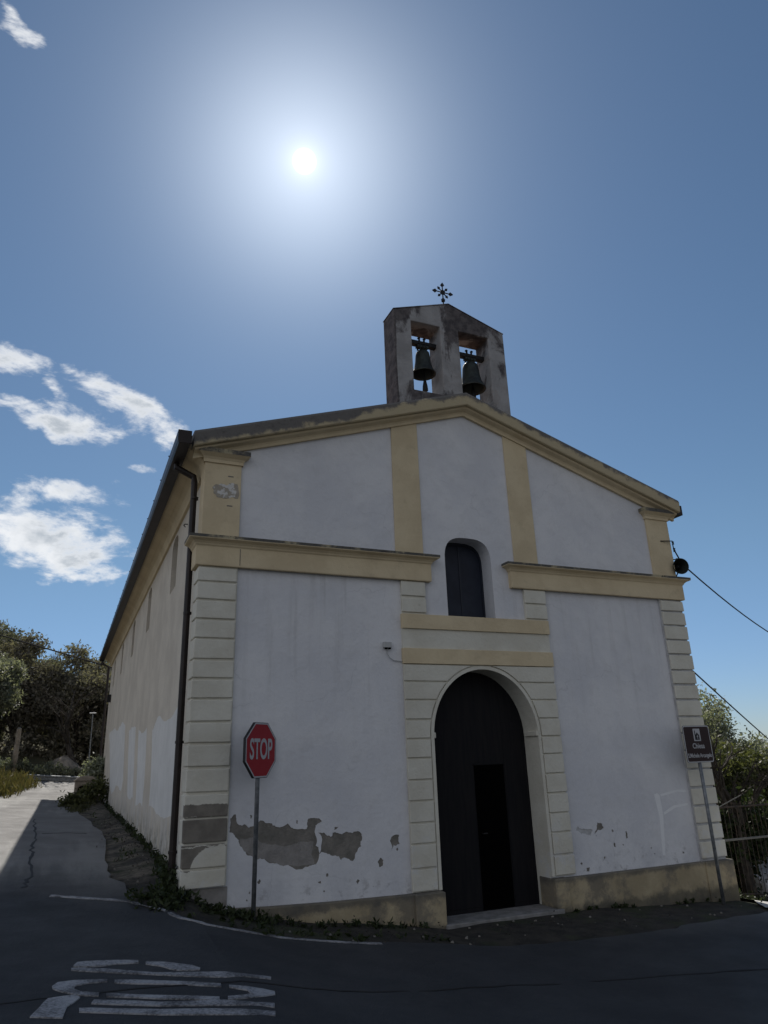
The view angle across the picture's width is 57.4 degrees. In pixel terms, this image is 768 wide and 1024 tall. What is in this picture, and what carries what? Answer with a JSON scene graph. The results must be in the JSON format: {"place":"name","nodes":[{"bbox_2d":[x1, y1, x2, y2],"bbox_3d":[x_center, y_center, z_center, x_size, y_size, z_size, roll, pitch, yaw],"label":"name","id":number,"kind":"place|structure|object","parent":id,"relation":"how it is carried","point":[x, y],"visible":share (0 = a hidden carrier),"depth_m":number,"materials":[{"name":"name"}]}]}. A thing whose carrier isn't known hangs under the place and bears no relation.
{"place":"outdoors","nodes":[
{"label":"outdoors","id":0,"kind":"place"},
{"bbox_2d":[0,781,767,1023],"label":"road","id":1,"kind":"structure","parent":0,"point":[47,942],"depth_m":5.96,"materials":[{"name":"grey asphalt"}]},
{"bbox_2d":[30,960,275,1018],"bbox_3d":[-1.465,3.235,4.720,1.445,0.228,1.195,2,-20,-12],"label":"road lettering","id":2,"kind":"object","parent":1,"relation":"on","point":[53,1008],"visible":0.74,"depth_m":4.51,"materials":[{"name":"paint"}]},
{"bbox_2d":[49,895,382,944],"bbox_3d":[-1.667,3.972,6.692,3.297,0.599,0.590,-2,-19,-1],"label":"road edge line","id":3,"kind":"object","parent":1,"relation":"on","point":[188,919],"visible":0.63,"depth_m":6.73,"materials":[{"name":"paint"}]},
{"bbox_2d":[0,819,767,1004],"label":"tar seams","id":4,"kind":"object","parent":1,"relation":"on","point":[29,862],"visible":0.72,"depth_m":5.72,"materials":[{"name":"black asphalt"}]},
{"bbox_2d":[0,712,767,945],"bbox_3d":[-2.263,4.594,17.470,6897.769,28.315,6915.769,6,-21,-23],"label":"ground","id":5,"kind":"structure","parent":0,"point":[542,930],"depth_m":8.11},
{"bbox_2d":[0,708,8,739],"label":"evergreen tree","id":6,"kind":"object","parent":5,"relation":"on","point":[1,733],"visible":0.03,"depth_m":34.23,"materials":[{"name":"green plant"}]},
{"bbox_2d":[0,619,12,636],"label":"winter tree","id":7,"kind":"object","parent":5,"relation":"on","point":[6,630],"visible":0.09,"depth_m":49.79,"materials":[{"name":"green plant"}]},
{"bbox_2d":[0,756,13,771],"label":"shrub","id":8,"kind":"object","parent":5,"relation":"on","point":[5,763],"visible":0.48,"depth_m":27.49,"materials":[{"name":"green plant"}]},
{"bbox_2d":[10,727,20,771],"bbox_3d":[-14.712,9.671,27.973,0.217,2.050,0.217,6,-21,-23],"label":"utility pole","id":9,"kind":"object","parent":5,"relation":"on","point":[16,747],"visible":0.81,"depth_m":27.99,"materials":[{"name":"wood"}]},
{"bbox_2d":[0,651,34,718],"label":"roadside tree","id":10,"kind":"object","parent":5,"relation":"on","point":[12,672],"visible":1,"depth_m":25.25,"materials":[{"name":"green plant"}]},
{"bbox_2d":[0,621,38,661],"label":"evergreen tree","id":11,"kind":"object","parent":5,"relation":"on","point":[12,634],"visible":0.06,"depth_m":39.21,"materials":[{"name":"green plant"}]},
{"bbox_2d":[8,757,33,773],"bbox_3d":[-14.564,10.426,28.031,1.105,1.180,1.183,6,-21,-23],"label":"shrub","id":12,"kind":"object","parent":5,"relation":"on","point":[25,766],"visible":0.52,"depth_m":27.91,"materials":[{"name":"green plant"}]},
{"bbox_2d":[0,766,42,798],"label":"dry grass","id":13,"kind":"structure","parent":5,"relation":"on","point":[11,783],"depth_m":22.21,"materials":[{"name":"plant"}]},
{"bbox_2d":[26,762,44,774],"bbox_3d":[-14.019,10.514,28.004,1.035,1.004,0.967,1,-20,-8],"label":"shrub","id":14,"kind":"object","parent":5,"relation":"on","point":[36,769],"visible":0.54,"depth_m":27.90,"materials":[{"name":"green plant"}]},
{"bbox_2d":[0,629,74,758],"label":"winter tree","id":15,"kind":"object","parent":5,"relation":"on","point":[16,720],"visible":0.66,"depth_m":32.81,"materials":[{"name":"green plant"}]},
{"bbox_2d":[13,654,74,709],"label":"evergreen tree","id":16,"kind":"object","parent":5,"relation":"on","point":[49,664],"depth_m":43.31,"materials":[{"name":"green plant"}]},
{"bbox_2d":[38,759,62,781],"bbox_3d":[-13.492,10.551,28.197,1.036,1.191,1.109,-4,-20,7],"label":"shrub","id":17,"kind":"object","parent":5,"relation":"on","point":[49,769],"visible":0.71,"depth_m":28.21,"materials":[{"name":"green plant"}]},
{"bbox_2d":[28,774,79,781],"bbox_3d":[-6.913,11.376,30.284,16.540,0.792,0.130,6,-21,-23],"label":"guardrail","id":18,"kind":"object","parent":5,"relation":"on","point":[58,778],"visible":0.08,"depth_m":27.74,"materials":[{"name":"metal"}]},
{"bbox_2d":[21,639,111,767],"bbox_3d":[-14.738,9.525,34.205,5.421,6.509,5.197,-10,-21,22],"label":"winter tree","id":19,"kind":"object","parent":5,"relation":"on","point":[78,679],"visible":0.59,"depth_m":33.40,"materials":[{"name":"green plant"}]},
{"bbox_2d":[52,755,81,770],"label":"earth bank","id":20,"kind":"structure","parent":5,"relation":"on","point":[66,760],"depth_m":30.05,"materials":[{"name":"soil"}]},
{"bbox_2d":[58,764,76,775],"bbox_3d":[-12.839,10.751,28.479,0.888,0.966,0.829,-10,-21,21],"label":"shrub","id":21,"kind":"object","parent":5,"relation":"on","point":[66,772],"visible":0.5,"depth_m":28.41,"materials":[{"name":"green plant"}]},
{"bbox_2d":[32,670,103,762],"bbox_3d":[-14.166,9.271,30.632,2.429,4.979,4.703,13,-25,-37],"label":"leaning tree","id":22,"kind":"object","parent":5,"relation":"on","point":[68,722],"visible":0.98,"depth_m":30.48,"materials":[{"name":"brown plant"}]},
{"bbox_2d":[54,786,86,806],"bbox_3d":[-8.309,7.743,18.626,0.806,0.849,0.890,6,-21,-23],"label":"ivy bush","id":23,"kind":"object","parent":5,"relation":"on","point":[75,797],"visible":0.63,"depth_m":18.48,"materials":[{"name":"green plant"}]},
{"bbox_2d":[37,662,111,760],"bbox_3d":[-15.335,10.329,35.947,5.300,5.580,4.871,2,-20,-11],"label":"winter tree","id":24,"kind":"object","parent":5,"relation":"on","point":[92,750],"visible":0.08,"depth_m":34.75,"materials":[{"name":"green plant"}]},
{"bbox_2d":[73,767,84,775],"bbox_3d":[-12.540,10.952,28.919,0.898,0.892,0.961,-17,-24,35],"label":"shrub","id":25,"kind":"object","parent":5,"relation":"on","point":[78,772],"visible":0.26,"depth_m":28.77,"materials":[{"name":"green plant"}]},
{"bbox_2d":[65,792,100,812],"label":"verge weeds","id":26,"kind":"object","parent":5,"relation":"on","point":[78,807],"visible":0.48,"depth_m":18.15,"materials":[{"name":"green plant"}]},
{"bbox_2d":[74,776,97,796],"bbox_3d":[-9.252,8.494,21.692,0.680,0.630,0.700,6,-21,-23],"label":"stone trough","id":27,"kind":"object","parent":5,"relation":"on","point":[80,781],"visible":0.48,"depth_m":21.46,"materials":[{"name":"concrete"}]},
{"bbox_2d":[79,752,104,780],"bbox_3d":[-9.566,8.877,23.293,1.144,1.731,1.235,6,-21,-23],"label":"laurel bush","id":28,"kind":"object","parent":5,"relation":"on","point":[94,767],"visible":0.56,"depth_m":23.16,"materials":[{"name":"green plant"}]},
{"bbox_2d":[89,712,95,759],"bbox_3d":[-12.223,9.799,29.074,0.260,2.860,0.160,6,-21,-23],"label":"street lamp","id":29,"kind":"object","parent":5,"relation":"on","point":[92,713],"visible":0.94,"depth_m":29.27,"materials":[{"name":"metal"}]},
{"bbox_2d":[81,775,108,803],"bbox_3d":[-8.193,8.065,20.006,0.978,1.079,1.041,6,-21,-23],"label":"nettle bush","id":30,"kind":"object","parent":5,"relation":"on","point":[100,787],"visible":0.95,"depth_m":19.90,"materials":[{"name":"green plant"}]},
{"bbox_2d":[91,664,110,723],"bbox_3d":[-12.871,9.030,35.055,4.070,7.412,4.465,-3,-19,3],"label":"bare tree","id":31,"kind":"object","parent":5,"relation":"on","point":[99,697],"visible":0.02,"depth_m":34.71,"materials":[{"name":"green plant"}]},
{"bbox_2d":[243,722,275,919],"bbox_3d":[-1.373,3.358,7.568,0.070,2.080,0.585,-11,-21,23],"label":"stop sign","id":32,"kind":"object","parent":5,"relation":"on","point":[259,749],"visible":1,"depth_m":7.69,"materials":[{"name":"metal"}]},
{"bbox_2d":[96,822,721,944],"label":"gravel","id":33,"kind":"structure","parent":5,"relation":"on","point":[466,937],"depth_m":8.12,"materials":[{"name":"grey gravel"}]},
{"bbox_2d":[99,283,740,929],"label":"church","id":34,"kind":"structure","parent":5,"relation":"on","point":[503,741],"depth_m":9.52,"materials":[{"name":"white paint"}]},
{"bbox_2d":[120,643,123,673],"bbox_3d":[-7.642,4.347,20.771,0.220,0.890,0.660,6,-21,-23],"label":"window","id":35,"kind":"structure","parent":34,"relation":"in","point":[123,643],"depth_m":21.02,"materials":[{"name":"grey"}]},
{"bbox_2d":[131,621,135,656],"bbox_3d":[-6.173,3.171,17.586,0.220,0.890,0.660,6,-21,-23],"label":"window","id":36,"kind":"structure","parent":34,"relation":"in","point":[134,621],"depth_m":17.83,"materials":[{"name":"grey"}]},
{"bbox_2d":[146,587,151,631],"bbox_3d":[-4.723,2.011,14.443,0.220,0.890,0.660,6,-21,-23],"label":"window","id":37,"kind":"structure","parent":34,"relation":"in","point":[150,593],"depth_m":14.70,"materials":[{"name":"grey"}]},
{"bbox_2d":[170,535,177,593],"bbox_3d":[-3.254,0.835,11.257,0.220,0.890,0.660,6,-21,-23],"label":"window","id":38,"kind":"structure","parent":34,"relation":"in","point":[175,547],"depth_m":11.52,"materials":[{"name":"grey"}]},
{"bbox_2d":[383,642,402,661],"bbox_3d":[0.117,1.817,9.108,0.266,0.251,0.055,6,-21,-23],"label":"junction box","id":39,"kind":"object","parent":34,"relation":"attached to","point":[387,645],"visible":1,"depth_m":9.08,"materials":[{"name":"grey plastic"}]},
{"bbox_2d":[412,337,435,391],"bbox_3d":[0.612,-2.370,11.223,0.561,0.995,0.397,-4,-20,7],"label":"bell","id":40,"kind":"object","parent":34,"relation":"hanging from","point":[424,371],"visible":0.88,"depth_m":11.22,"materials":[{"name":"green metal"}]},
{"bbox_2d":[445,543,485,617],"bbox_3d":[1.105,1.018,10.213,0.760,1.165,0.045,6,-21,-23],"label":"window","id":41,"kind":"structure","parent":34,"relation":"in","point":[463,567],"depth_m":10.24,"materials":[{"name":"grey"}]},
{"bbox_2d":[460,350,485,396],"bbox_3d":[1.417,-2.279,11.559,0.508,0.915,0.469,-8,-20,17],"label":"bell","id":42,"kind":"object","parent":34,"relation":"hanging from","point":[473,384],"visible":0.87,"depth_m":11.51,"materials":[{"name":"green metal"}]},
{"bbox_2d":[434,672,539,915],"bbox_3d":[1.256,3.667,9.331,1.648,3.015,0.120,6,-21,-23],"label":"door","id":43,"kind":"structure","parent":34,"relation":"in","point":[487,848],"depth_m":9.30,"materials":[{"name":"black wood"}]},
{"bbox_2d":[660,541,677,559],"bbox_3d":[4.774,0.643,11.686,0.383,0.323,0.151,19,-28,-45],"label":"cable bracket","id":44,"kind":"object","parent":34,"relation":"attached to","point":[672,545],"visible":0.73,"depth_m":11.70,"materials":[{"name":"black metal"}]},
{"bbox_2d":[674,551,767,631],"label":"overhead cable","id":45,"kind":"object","parent":44,"relation":"attached to","point":[720,596],"visible":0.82,"depth_m":13.35,"materials":[{"name":"black plastic"}]},
{"bbox_2d":[673,558,688,575],"bbox_3d":[4.871,0.954,11.660,0.264,0.286,0.348,-1,-19,-3],"label":"cable coil","id":46,"kind":"object","parent":34,"relation":"attached to","point":[681,565],"visible":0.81,"depth_m":11.59,"materials":[{"name":"grey"}]},
{"bbox_2d":[693,671,767,738],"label":"overhead cable","id":47,"kind":"object","parent":34,"relation":"attached to","point":[728,703],"visible":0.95,"depth_m":12.70,"materials":[{"name":"black plastic"}]},
{"bbox_2d":[92,813,761,944],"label":"moss litter","id":48,"kind":"object","parent":5,"relation":"on","point":[290,918],"visible":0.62,"depth_m":8.68,"materials":[{"name":"green plant"}]},
{"bbox_2d":[90,801,767,941],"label":"weeds","id":49,"kind":"object","parent":5,"relation":"on","point":[172,893],"visible":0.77,"depth_m":7.25,"materials":[{"name":"green plant"}]},
{"bbox_2d":[682,725,725,904],"bbox_3d":[4.575,4.262,9.864,0.530,2.408,0.066,6,-21,-23],"label":"tourist sign","id":50,"kind":"object","parent":5,"relation":"on","point":[698,746],"visible":0.99,"depth_m":10.09,"materials":[{"name":"metal"}]},
{"bbox_2d":[710,732,746,749],"bbox_3d":[8.386,8.046,18.775,4.249,4.029,4.757,-12,-22,26],"label":"holm oak","id":51,"kind":"object","parent":5,"relation":"on","point":[723,740],"depth_m":19.12,"materials":[{"name":"green plant"}]},
{"bbox_2d":[695,682,767,758],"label":"olive tree","id":52,"kind":"object","parent":5,"relation":"on","point":[715,721],"visible":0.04,"depth_m":21.45,"materials":[{"name":"green plant"}]},
{"bbox_2d":[708,725,767,899],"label":"tree","id":53,"kind":"object","parent":5,"relation":"on","point":[722,792],"visible":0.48,"depth_m":12.96,"materials":[{"name":"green plant"}]},
{"bbox_2d":[712,734,767,854],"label":"garden tree","id":54,"kind":"object","parent":5,"relation":"on","point":[739,767],"visible":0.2,"depth_m":14.67,"materials":[{"name":"green plant"}]},
{"bbox_2d":[714,780,767,897],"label":"hedge shrub","id":55,"kind":"object","parent":5,"relation":"on","point":[746,797],"visible":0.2,"depth_m":12.85,"materials":[{"name":"green plant"}]},
{"bbox_2d":[717,795,767,897],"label":"fence","id":56,"kind":"object","parent":5,"relation":"on","point":[746,837],"visible":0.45,"depth_m":11.96,"materials":[{"name":"grey metal"}]},
{"bbox_2d":[733,855,767,899],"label":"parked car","id":57,"kind":"object","parent":5,"relation":"on","point":[763,871],"visible":0.01,"depth_m":13.49,"materials":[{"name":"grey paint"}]},
{"bbox_2d":[733,734,767,753],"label":"olive tree","id":58,"kind":"object","parent":5,"relation":"on","point":[758,742],"depth_m":23.09,"materials":[{"name":"green plant"}]},
{"bbox_2d":[0,0,767,743],"label":"sky","id":59,"kind":"structure","parent":0,"point":[214,213],"materials":[{"name":"blue"}]},
{"bbox_2d":[740,898,767,907],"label":"pavement","id":60,"kind":"structure","parent":0,"point":[764,903],"depth_m":9.40,"materials":[{"name":"concrete"}]},
{"bbox_3d":[-22.181,4.740,23.328,0.260,6.979,0.260,6,-21,-23],"label":"cable pole","id":61,"kind":"object","parent":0,"visible":0},
{"bbox_2d":[0,634,111,667],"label":"overhead cable","id":62,"kind":"object","parent":61,"relation":"attached to","point":[52,650],"visible":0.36,"depth_m":27.33,"materials":[{"name":"black plastic"}]}
]}

